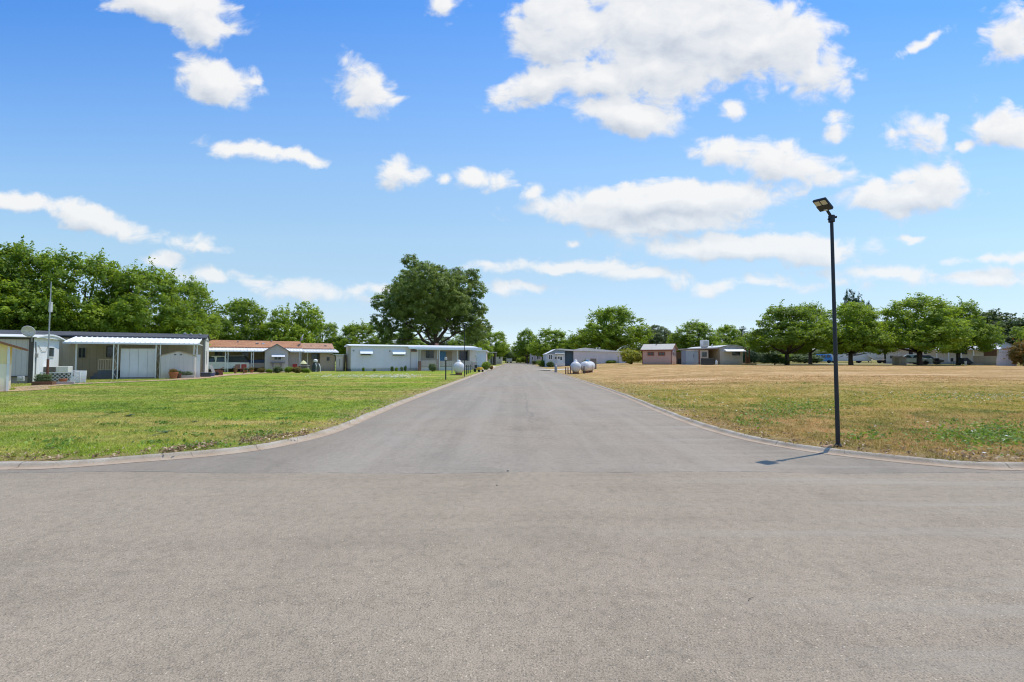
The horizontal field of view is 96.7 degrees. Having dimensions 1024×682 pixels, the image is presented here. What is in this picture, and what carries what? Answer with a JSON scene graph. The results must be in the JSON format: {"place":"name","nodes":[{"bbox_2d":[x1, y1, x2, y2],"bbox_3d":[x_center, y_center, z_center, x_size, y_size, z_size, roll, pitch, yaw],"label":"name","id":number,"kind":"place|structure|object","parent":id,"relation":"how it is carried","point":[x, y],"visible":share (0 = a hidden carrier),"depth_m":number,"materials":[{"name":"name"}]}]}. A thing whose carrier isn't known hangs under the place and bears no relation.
{"place":"outdoors","nodes":[
{"label":"outdoors","id":0,"kind":"place"},
{"bbox_2d":[0,371,311,391],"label":"dirt path","id":1,"kind":"structure","parent":0,"point":[36,387],"depth_m":27.99,"materials":[{"name":"brown soil"}]},
{"bbox_2d":[0,341,28,390],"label":"garden shed","id":2,"kind":"structure","parent":1,"relation":"on","point":[5,363],"depth_m":20.49,"materials":[{"name":"paint"}]},
{"bbox_2d":[31,371,55,384],"bbox_3d":[-26.066,2.075,25.392,1.116,0.764,0.538,1,-2,-20],"label":"planter box","id":3,"kind":"object","parent":1,"relation":"on","point":[40,379],"visible":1,"depth_m":25.24,"materials":[{"name":"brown wood"}]},
{"bbox_2d":[181,371,194,377],"bbox_3d":[-25.262,2.553,35.375,1.351,0.652,0.408,1,-3,-29],"label":"planter trough","id":4,"kind":"object","parent":1,"relation":"on","point":[187,375],"visible":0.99,"depth_m":35.30,"materials":[{"name":"grey concrete"}]},
{"bbox_2d":[209,364,223,374],"bbox_3d":[-26.382,2.587,40.687,1.163,1.006,0.500,1,-3,-29],"label":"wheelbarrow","id":5,"kind":"object","parent":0,"point":[218,372],"visible":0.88,"depth_m":40.51,"materials":[{"name":"metal"}]},
{"bbox_2d":[0,361,506,460],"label":"lawn","id":6,"kind":"structure","parent":0,"point":[436,374],"depth_m":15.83,"materials":[{"name":"green plant"}]},
{"bbox_2d":[0,247,48,327],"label":"mulberry tree","id":7,"kind":"object","parent":6,"relation":"on","point":[10,299],"visible":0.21,"depth_m":42.31,"materials":[{"name":"green plant"}]},
{"bbox_2d":[0,334,65,383],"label":"mobile home","id":8,"kind":"object","parent":6,"relation":"on","point":[30,364],"visible":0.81,"depth_m":27.54,"materials":[{"name":"paint"}]},
{"bbox_2d":[21,326,35,341],"bbox_3d":[-28.882,-0.435,27.184,0.554,0.945,0.554,-2,-3,37],"label":"satellite dish","id":9,"kind":"object","parent":8,"relation":"attached to","point":[28,331],"visible":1,"depth_m":27.25,"materials":[{"name":"white metal"}]},
{"bbox_2d":[0,235,83,331],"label":"mulberry tree","id":10,"kind":"object","parent":6,"relation":"on","point":[20,252],"visible":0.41,"depth_m":43.44,"materials":[{"name":"green plant"}]},
{"bbox_2d":[46,282,52,373],"bbox_3d":[-27.372,-0.455,26.941,0.150,6.155,0.120,0,-2,0],"label":"antenna mast","id":11,"kind":"object","parent":6,"relation":"on","point":[49,311],"visible":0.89,"depth_m":26.93,"materials":[{"name":"grey metal"}]},
{"bbox_2d":[43,366,72,381],"bbox_3d":[-29.543,2.142,29.552,1.320,1.000,0.725,1,-3,-26],"label":"cooling unit","id":12,"kind":"object","parent":6,"relation":"on","point":[61,368],"visible":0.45,"depth_m":29.39,"materials":[{"name":"paint"}]},
{"bbox_2d":[40,372,80,382],"bbox_3d":[-27.093,2.195,27.309,1.864,0.650,0.044,1,-3,-24],"label":"lattice fence","id":13,"kind":"object","parent":6,"relation":"on","point":[79,373],"visible":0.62,"depth_m":27.45,"materials":[{"name":"paint"}]},
{"bbox_2d":[70,370,86,382],"bbox_3d":[-26.995,2.210,28.410,0.836,0.760,0.348,1,-2,-16],"label":"panel board","id":14,"kind":"object","parent":6,"relation":"on","point":[83,374],"visible":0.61,"depth_m":28.36,"materials":[{"name":"paint"}]},
{"bbox_2d":[12,244,146,332],"bbox_3d":[-44.764,-3.074,47.331,11.381,13.550,11.539,2,-3,-36],"label":"mulberry tree","id":15,"kind":"object","parent":6,"relation":"on","point":[97,269],"visible":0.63,"depth_m":45.11,"materials":[{"name":"green plant"}]},
{"bbox_2d":[0,330,209,378],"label":"mobile home","id":16,"kind":"object","parent":6,"relation":"on","point":[106,355],"visible":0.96,"depth_m":34.85,"materials":[{"name":"paint"}]},
{"bbox_2d":[78,347,85,357],"bbox_3d":[-32.724,0.896,34.656,0.450,0.802,0.080,1,-3,-30],"label":"window","id":17,"kind":"structure","parent":16,"relation":"in","point":[81,351],"depth_m":34.65,"materials":[{"name":"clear glass"}]},
{"bbox_2d":[106,346,114,356],"bbox_3d":[-31.294,0.824,35.486,0.508,0.899,0.080,1,-3,-30],"label":"window","id":18,"kind":"structure","parent":16,"relation":"in","point":[109,349],"depth_m":35.47,"materials":[{"name":"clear glass"}]},
{"bbox_2d":[196,355,199,377],"bbox_3d":[-24.719,1.977,35.887,0.232,1.802,0.040,1,-3,-30],"label":"door","id":19,"kind":"structure","parent":16,"relation":"in","point":[198,356],"depth_m":35.87,"materials":[{"name":"paint"}]},
{"bbox_2d":[73,256,218,345],"bbox_3d":[-39.719,-2.876,49.983,12.927,13.355,12.499,1,-3,-29],"label":"mulberry tree","id":20,"kind":"object","parent":6,"relation":"on","point":[140,318],"visible":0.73,"depth_m":48.30,"materials":[{"name":"green plant"}]},
{"bbox_2d":[168,368,178,378],"bbox_3d":[-25.677,2.426,34.527,0.646,0.840,0.624,1,-2,-15],"label":"flower pot","id":21,"kind":"object","parent":6,"relation":"on","point":[173,373],"visible":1,"depth_m":34.37,"materials":[{"name":"ceramic"}]},
{"bbox_2d":[160,351,195,378],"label":"storage shed","id":22,"kind":"structure","parent":6,"relation":"on","point":[181,361],"depth_m":35.08,"materials":[{"name":"paint"}]},
{"bbox_2d":[5,403,352,451],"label":"broadleaf weeds","id":23,"kind":"object","parent":6,"relation":"on","point":[53,439],"visible":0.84,"depth_m":8.68,"materials":[{"name":"green plant"}]},
{"bbox_2d":[145,275,224,347],"bbox_3d":[-39.870,-2.137,55.930,8.268,12.291,8.690,1,-2,-18],"label":"mulberry tree","id":24,"kind":"object","parent":6,"relation":"on","point":[197,291],"visible":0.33,"depth_m":55.51,"materials":[{"name":"green plant"}]},
{"bbox_2d":[208,356,249,371],"bbox_3d":[-33.414,2.633,52.720,5.863,1.870,1.900,1,-3,-22],"label":"covered porch","id":25,"kind":"object","parent":6,"relation":"on","point":[217,362],"visible":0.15,"depth_m":52.14,"materials":[{"name":"paint"}]},
{"bbox_2d":[212,297,271,340],"bbox_3d":[-39.913,-1.092,66.380,12.016,10.995,11.143,2,-3,-36],"label":"mulberry tree","id":26,"kind":"object","parent":6,"relation":"on","point":[238,308],"visible":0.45,"depth_m":64.21,"materials":[{"name":"green plant"}]},
{"bbox_2d":[248,360,263,368],"bbox_3d":[-30.795,2.921,54.235,4.401,1.420,2.060,1,-3,-29],"label":"boat trailer","id":27,"kind":"object","parent":6,"relation":"on","point":[258,364],"visible":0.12,"depth_m":53.74,"materials":[{"name":"paint"}]},
{"bbox_2d":[208,340,338,371],"bbox_3d":[-29.718,1.728,55.554,15.535,3.916,8.300,1,-3,-30],"label":"mobile home","id":28,"kind":"object","parent":6,"relation":"on","point":[281,354],"visible":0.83,"depth_m":54.81,"materials":[{"name":"paint"}]},
{"bbox_2d":[259,301,324,342],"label":"leafy tree","id":29,"kind":"object","parent":6,"relation":"on","point":[299,328],"visible":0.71,"depth_m":65.17,"materials":[{"name":"green plant"}]},
{"bbox_2d":[312,359,320,371],"bbox_3d":[-23.035,2.860,53.418,0.888,1.484,0.826,-2,-3,34],"label":"covered grill","id":30,"kind":"object","parent":6,"relation":"on","point":[315,366],"visible":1,"depth_m":53.19,"materials":[{"name":"fabric"}]},
{"bbox_2d":[307,322,341,356],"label":"mulberry tree","id":31,"kind":"object","parent":6,"relation":"on","point":[330,327],"visible":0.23,"depth_m":79.65,"materials":[{"name":"green plant"}]},
{"bbox_2d":[320,353,334,370],"bbox_3d":[-23.528,2.619,58.295,2.106,2.355,2.450,1,-3,-22],"label":"utility room","id":32,"kind":"object","parent":6,"relation":"on","point":[327,362],"visible":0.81,"depth_m":57.26,"materials":[{"name":"paint"}]},
{"bbox_2d":[335,354,345,370],"bbox_3d":[-21.736,2.732,57.793,1.098,2.076,1.820,0,-2,-10],"label":"utility room","id":33,"kind":"object","parent":6,"relation":"on","point":[340,362],"visible":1,"depth_m":57.01,"materials":[{"name":"paint"}]},
{"bbox_2d":[336,357,341,369],"bbox_3d":[-21.583,2.829,56.969,0.682,1.656,0.077,0,-2,-10],"label":"door","id":34,"kind":"structure","parent":33,"relation":"in","point":[339,359],"depth_m":56.97,"materials":[{"name":"paint"}]},
{"bbox_2d":[330,320,387,353],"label":"mulberry tree","id":35,"kind":"object","parent":6,"relation":"on","point":[353,330],"visible":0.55,"depth_m":77.99,"materials":[{"name":"green plant"}]},
{"bbox_2d":[305,373,430,378],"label":"lawn daisies","id":36,"kind":"object","parent":6,"relation":"on","point":[393,376],"visible":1,"depth_m":38.97,"materials":[{"name":"plant"}]},
{"bbox_2d":[387,332,426,344],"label":"mulberry tree","id":37,"kind":"object","parent":6,"relation":"on","point":[414,342],"visible":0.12,"depth_m":90.15,"materials":[{"name":"green plant"}]},
{"bbox_2d":[344,343,481,370],"bbox_3d":[-12.915,2.047,60.424,17.105,3.663,5.430,1,-3,-27],"label":"mobile home","id":38,"kind":"object","parent":6,"relation":"on","point":[367,357],"visible":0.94,"depth_m":58.20,"materials":[{"name":"paint"}]},
{"bbox_2d":[426,350,433,357],"bbox_3d":[-11.069,1.793,61.347,1.095,1.020,0.080,1,-3,-27],"label":"window","id":39,"kind":"structure","parent":38,"relation":"in","point":[429,354],"depth_m":61.35,"materials":[{"name":"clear glass"}]},
{"bbox_2d":[440,351,445,366],"bbox_3d":[-9.437,2.443,62.150,0.818,2.091,0.075,1,-3,-27],"label":"door","id":40,"kind":"structure","parent":38,"relation":"in","point":[442,353],"depth_m":62.11,"materials":[{"name":"blue metal"}]},
{"bbox_2d":[459,351,467,359],"bbox_3d":[-6.680,2.050,63.603,1.425,1.239,0.023,1,-3,-27],"label":"window","id":41,"kind":"structure","parent":38,"relation":"in","point":[461,353],"depth_m":63.51,"materials":[{"name":"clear glass"}]},
{"bbox_2d":[369,253,492,345],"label":"oak tree","id":42,"kind":"object","parent":6,"relation":"on","point":[433,300],"visible":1,"depth_m":73.50,"materials":[{"name":"green plant"}]},
{"bbox_2d":[428,336,452,345],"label":"leafy tree","id":43,"kind":"object","parent":6,"relation":"on","point":[444,343],"visible":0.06,"depth_m":107.42,"materials":[{"name":"green plant"}]},
{"bbox_2d":[453,360,463,374],"bbox_3d":[-4.977,2.469,42.941,1.142,1.411,2.900,0,-2,-7],"label":"propane tank","id":44,"kind":"object","parent":6,"relation":"on","point":[458,367],"visible":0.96,"depth_m":41.63,"materials":[{"name":"metal"}]},
{"bbox_2d":[447,332,494,359],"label":"mulberry tree","id":45,"kind":"object","parent":6,"relation":"on","point":[456,342],"visible":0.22,"depth_m":98.87,"materials":[{"name":"green plant"}]},
{"bbox_2d":[476,350,488,366],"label":"mobile home","id":46,"kind":"object","parent":6,"relation":"on","point":[481,357],"visible":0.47,"depth_m":73.92,"materials":[{"name":"paint"}]},
{"bbox_2d":[490,352,496,364],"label":"carport","id":47,"kind":"object","parent":6,"relation":"on","point":[493,360],"visible":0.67,"depth_m":117.45,"materials":[{"name":"paint"}]},
{"bbox_2d":[482,331,513,357],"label":"mulberry tree","id":48,"kind":"object","parent":6,"relation":"on","point":[501,348],"visible":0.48,"depth_m":130.33,"materials":[{"name":"green plant"}]},
{"bbox_2d":[502,349,514,362],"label":"leafy tree","id":49,"kind":"object","parent":6,"relation":"on","point":[507,356],"visible":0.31,"depth_m":195.37,"materials":[{"name":"green plant"}]},
{"bbox_2d":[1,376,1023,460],"bbox_3d":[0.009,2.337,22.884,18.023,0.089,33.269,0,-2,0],"label":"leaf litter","id":50,"kind":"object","parent":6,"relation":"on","point":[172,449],"visible":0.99,"depth_m":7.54,"materials":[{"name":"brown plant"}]},
{"bbox_2d":[0,471,1023,681],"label":"cross street","id":51,"kind":"structure","parent":0,"point":[516,547],"depth_m":3.13,"materials":[{"name":"grey asphalt"}]},
{"bbox_2d":[0,363,1023,473],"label":"road","id":52,"kind":"structure","parent":0,"point":[519,417],"depth_m":7.94,"materials":[{"name":"grey asphalt"}]},
{"bbox_2d":[0,363,505,469],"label":"kerb","id":53,"kind":"structure","parent":52,"relation":"on","point":[12,465],"depth_m":7.11,"materials":[{"name":"concrete"}]},
{"bbox_2d":[38,471,982,473],"bbox_3d":[-0.100,1.737,6.023,14.400,0.001,0.149,0,-2,0],"label":"road joint","id":54,"kind":"object","parent":52,"relation":"on","point":[435,473],"visible":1,"depth_m":6.01,"materials":[{"name":"grey asphalt"}]},
{"bbox_2d":[529,363,1023,469],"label":"kerb","id":55,"kind":"structure","parent":52,"relation":"on","point":[918,460],"depth_m":7.28,"materials":[{"name":"concrete"}]},
{"bbox_2d":[0,0,1023,359],"label":"sky","id":56,"kind":"structure","parent":0,"point":[668,161],"materials":[{"name":"blue"}]},
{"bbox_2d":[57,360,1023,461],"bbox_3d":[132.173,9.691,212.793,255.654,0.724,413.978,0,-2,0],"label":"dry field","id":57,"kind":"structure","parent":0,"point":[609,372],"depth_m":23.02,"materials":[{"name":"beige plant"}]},
{"bbox_2d":[510,327,538,362],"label":"mulberry tree","id":58,"kind":"object","parent":57,"relation":"on","point":[521,346],"visible":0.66,"depth_m":168.79,"materials":[{"name":"green plant"}]},
{"bbox_2d":[529,354,542,363],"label":"mobile home","id":59,"kind":"object","parent":57,"relation":"on","point":[535,358],"visible":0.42,"depth_m":149.88,"materials":[{"name":"paint"}]},
{"bbox_2d":[526,325,569,356],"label":"mulberry tree","id":60,"kind":"object","parent":57,"relation":"on","point":[539,348],"visible":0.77,"depth_m":127.97,"materials":[{"name":"green plant"}]},
{"bbox_2d":[570,360,581,373],"bbox_3d":[6.464,2.578,45.928,1.142,1.411,2.900,0,-2,8],"label":"propane tank","id":61,"kind":"object","parent":57,"relation":"on","point":[575,365],"visible":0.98,"depth_m":44.65,"materials":[{"name":"metal"}]},
{"bbox_2d":[543,348,624,366],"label":"mobile home","id":62,"kind":"object","parent":57,"relation":"on","point":[562,357],"visible":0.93,"depth_m":85.91,"materials":[{"name":"paint"}]},
{"bbox_2d":[581,359,594,372],"bbox_3d":[7.867,2.595,47.116,1.099,1.371,2.700,-1,-3,26],"label":"propane tank","id":63,"kind":"object","parent":57,"relation":"on","point":[589,365],"visible":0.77,"depth_m":46.29,"materials":[{"name":"metal"}]},
{"bbox_2d":[563,304,655,350],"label":"mulberry tree","id":64,"kind":"object","parent":57,"relation":"on","point":[606,337],"visible":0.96,"depth_m":103.79,"materials":[{"name":"green plant"}]},
{"bbox_2d":[616,348,641,363],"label":"shrub","id":65,"kind":"object","parent":57,"relation":"on","point":[628,355],"visible":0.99,"depth_m":70.84,"materials":[{"name":"green plant"}]},
{"bbox_2d":[619,344,641,355],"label":"leafy tree","id":66,"kind":"object","parent":57,"relation":"on","point":[623,347],"visible":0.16,"depth_m":163.06,"materials":[{"name":"green plant"}]},
{"bbox_2d":[638,323,671,347],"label":"leafy tree","id":67,"kind":"object","parent":57,"relation":"on","point":[660,336],"visible":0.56,"depth_m":118.14,"materials":[{"name":"green plant"}]},
{"bbox_2d":[640,344,677,364],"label":"garden shed","id":68,"kind":"structure","parent":57,"relation":"on","point":[658,354],"depth_m":65.05,"materials":[{"name":"paint"}]},
{"bbox_2d":[681,350,698,364],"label":"storage shed","id":69,"kind":"structure","parent":57,"relation":"on","point":[689,357],"depth_m":62.44,"materials":[{"name":"paint"}]},
{"bbox_2d":[666,319,727,351],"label":"mulberry tree","id":70,"kind":"object","parent":57,"relation":"on","point":[688,339],"visible":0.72,"depth_m":90.17,"materials":[{"name":"green plant"}]},
{"bbox_2d":[701,358,713,364],"bbox_3d":[25.938,2.724,60.439,1.486,0.900,0.780,0,-2,-2],"label":"storage box","id":71,"kind":"object","parent":57,"relation":"on","point":[707,361],"visible":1,"depth_m":60.09,"materials":[{"name":"paint"}]},
{"bbox_2d":[676,345,745,364],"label":"mobile home","id":72,"kind":"object","parent":57,"relation":"on","point":[727,354],"visible":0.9,"depth_m":65.12,"materials":[{"name":"paint"}]},
{"bbox_2d":[700,340,708,347],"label":"roof cooler","id":73,"kind":"object","parent":72,"relation":"on","point":[704,343],"visible":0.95,"depth_m":69.11,"materials":[{"name":"paint"}]},
{"bbox_2d":[712,324,750,350],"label":"mulberry tree","id":74,"kind":"object","parent":57,"relation":"on","point":[728,338],"visible":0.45,"depth_m":94.32,"materials":[{"name":"green plant"}]},
{"bbox_2d":[743,348,756,364],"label":"pergola","id":75,"kind":"object","parent":57,"relation":"on","point":[747,360],"visible":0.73,"depth_m":65.90,"materials":[{"name":"brown wood"}]},
{"bbox_2d":[743,349,759,362],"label":"shrub","id":76,"kind":"object","parent":57,"relation":"on","point":[753,356],"visible":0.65,"depth_m":77.38,"materials":[{"name":"green plant"}]},
{"bbox_2d":[756,351,783,362],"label":"shrub","id":77,"kind":"object","parent":57,"relation":"on","point":[761,358],"visible":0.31,"depth_m":82.91,"materials":[{"name":"green plant"}]},
{"bbox_2d":[763,353,789,364],"bbox_3d":[34.695,2.367,59.781,3.072,1.690,2.853,-2,-3,38],"label":"shrub","id":78,"kind":"object","parent":57,"relation":"on","point":[774,359],"visible":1,"depth_m":59.38,"materials":[{"name":"green plant"}]},
{"bbox_2d":[741,299,842,364],"bbox_3d":[36.668,-1.107,60.108,11.599,9.004,11.996,-2,-3,38],"label":"mulberry tree","id":79,"kind":"object","parent":57,"relation":"on","point":[796,338],"visible":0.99,"depth_m":57.91,"materials":[{"name":"green plant"}]},
{"bbox_2d":[776,349,826,358],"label":"leafy tree","id":80,"kind":"object","parent":57,"relation":"on","point":[816,352],"visible":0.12,"depth_m":105.81,"materials":[{"name":"green plant"}]},
{"bbox_2d":[789,354,825,362],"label":"shrub","id":81,"kind":"object","parent":57,"relation":"on","point":[804,359],"visible":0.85,"depth_m":84.85,"materials":[{"name":"green plant"}]},
{"bbox_2d":[777,301,844,363],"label":"mulberry tree","id":82,"kind":"object","parent":57,"relation":"on","point":[814,309],"visible":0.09,"depth_m":69.22,"materials":[{"name":"green plant"}]},
{"bbox_2d":[613,379,1023,455],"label":"clover patches","id":83,"kind":"object","parent":57,"relation":"on","point":[988,432],"visible":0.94,"depth_m":9.27,"materials":[{"name":"green plant"}]},
{"bbox_2d":[815,354,832,362],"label":"van","id":84,"kind":"object","parent":57,"relation":"on","point":[828,358],"visible":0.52,"depth_m":88.84,"materials":[{"name":"paint"}]},
{"bbox_2d":[812,197,841,446],"bbox_3d":[5.240,-0.209,7.518,0.421,4.296,0.210,1,-3,-27],"label":"street light","id":85,"kind":"object","parent":57,"relation":"on","point":[823,204],"visible":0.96,"depth_m":7.55,"materials":[{"name":"black metal"}]},
{"bbox_2d":[633,381,1022,452],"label":"clover flowers","id":86,"kind":"object","parent":57,"relation":"on","point":[874,398],"visible":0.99,"depth_m":16.42,"materials":[{"name":"plant"}]},
{"bbox_2d":[828,352,870,362],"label":"motorhome","id":87,"kind":"object","parent":57,"relation":"on","point":[859,357],"visible":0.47,"depth_m":88.32,"materials":[{"name":"paint"}]},
{"bbox_2d":[841,289,864,362],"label":"conifer tree","id":88,"kind":"object","parent":57,"relation":"on","point":[846,298],"visible":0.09,"depth_m":105.88,"materials":[{"name":"green plant"}]},
{"bbox_2d":[813,300,902,364],"bbox_3d":[44.732,-1.013,60.569,10.923,8.841,10.130,-2,-3,38],"label":"mulberry tree","id":89,"kind":"object","parent":57,"relation":"on","point":[849,343],"visible":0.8,"depth_m":57.74,"materials":[{"name":"green plant"}]},
{"bbox_2d":[867,350,885,362],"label":"travel trailer","id":90,"kind":"object","parent":57,"relation":"on","point":[878,358],"visible":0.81,"depth_m":85.75,"materials":[{"name":"paint"}]},
{"bbox_2d":[891,356,906,364],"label":"storage shed","id":91,"kind":"structure","parent":57,"relation":"on","point":[898,360],"depth_m":60.05,"materials":[{"name":"paint"}]},
{"bbox_2d":[886,348,916,363],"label":"mobile home","id":92,"kind":"object","parent":57,"relation":"on","point":[899,353],"visible":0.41,"depth_m":78.89,"materials":[{"name":"paint"}]},
{"bbox_2d":[905,355,932,364],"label":"parked car","id":93,"kind":"object","parent":57,"relation":"on","point":[913,358],"visible":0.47,"depth_m":65.19,"materials":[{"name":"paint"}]},
{"bbox_2d":[862,292,977,364],"bbox_3d":[51.552,-1.490,58.200,11.304,9.686,11.880,-2,-3,45],"label":"mulberry tree","id":94,"kind":"object","parent":57,"relation":"on","point":[919,334],"visible":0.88,"depth_m":55.58,"materials":[{"name":"green plant"}]},
{"bbox_2d":[912,355,943,363],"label":"parked car","id":95,"kind":"object","parent":57,"relation":"on","point":[931,357],"visible":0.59,"depth_m":67.98,"materials":[{"name":"paint"}]},
{"bbox_2d":[922,345,1001,363],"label":"mobile home","id":96,"kind":"object","parent":57,"relation":"on","point":[969,354],"visible":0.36,"depth_m":71.15,"materials":[{"name":"paint"}]},
{"bbox_2d":[958,358,972,364],"bbox_3d":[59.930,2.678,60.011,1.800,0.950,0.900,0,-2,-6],"label":"parked car","id":97,"kind":"object","parent":57,"relation":"on","point":[962,360],"visible":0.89,"depth_m":59.64,"materials":[{"name":"black paint"}]},
{"bbox_2d":[930,296,1006,364],"bbox_3d":[59.364,-1.338,61.072,9.352,9.532,9.673,-2,-3,35],"label":"mulberry tree","id":98,"kind":"object","parent":57,"relation":"on","point":[984,338],"visible":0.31,"depth_m":58.61,"materials":[{"name":"green plant"}]},
{"bbox_2d":[973,349,997,364],"bbox_3d":[63.417,2.147,60.989,2.750,2.075,2.295,2,-3,-44],"label":"lean to","id":99,"kind":"object","parent":57,"relation":"on","point":[989,358],"visible":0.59,"depth_m":59.99,"materials":[{"name":"paint"}]},
{"bbox_2d":[970,308,1021,343],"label":"leafy tree","id":100,"kind":"object","parent":57,"relation":"on","point":[999,317],"visible":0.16,"depth_m":81.22,"materials":[{"name":"green plant"}]},
{"bbox_2d":[991,341,1013,351],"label":"gabled home","id":101,"kind":"object","parent":57,"relation":"on","point":[1005,345],"visible":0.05,"depth_m":75.00,"materials":[{"name":"paint"}]},
{"bbox_2d":[996,348,1016,365],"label":"barrel shed","id":102,"kind":"structure","parent":57,"relation":"on","point":[1001,361],"depth_m":54.01,"materials":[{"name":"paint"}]},
{"bbox_2d":[991,313,1023,344],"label":"leafy tree","id":103,"kind":"object","parent":57,"relation":"on","point":[1016,324],"visible":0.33,"depth_m":77.84,"materials":[{"name":"green plant"}]},
{"bbox_2d":[1002,339,1023,365],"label":"shrub","id":104,"kind":"object","parent":57,"relation":"on","point":[1016,354],"visible":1,"depth_m":52.30,"materials":[{"name":"green plant"}]},
{"bbox_2d":[1009,326,1023,343],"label":"mulberry tree","id":105,"kind":"object","parent":57,"relation":"on","point":[1020,334],"visible":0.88,"depth_m":71.77,"materials":[{"name":"green plant"}]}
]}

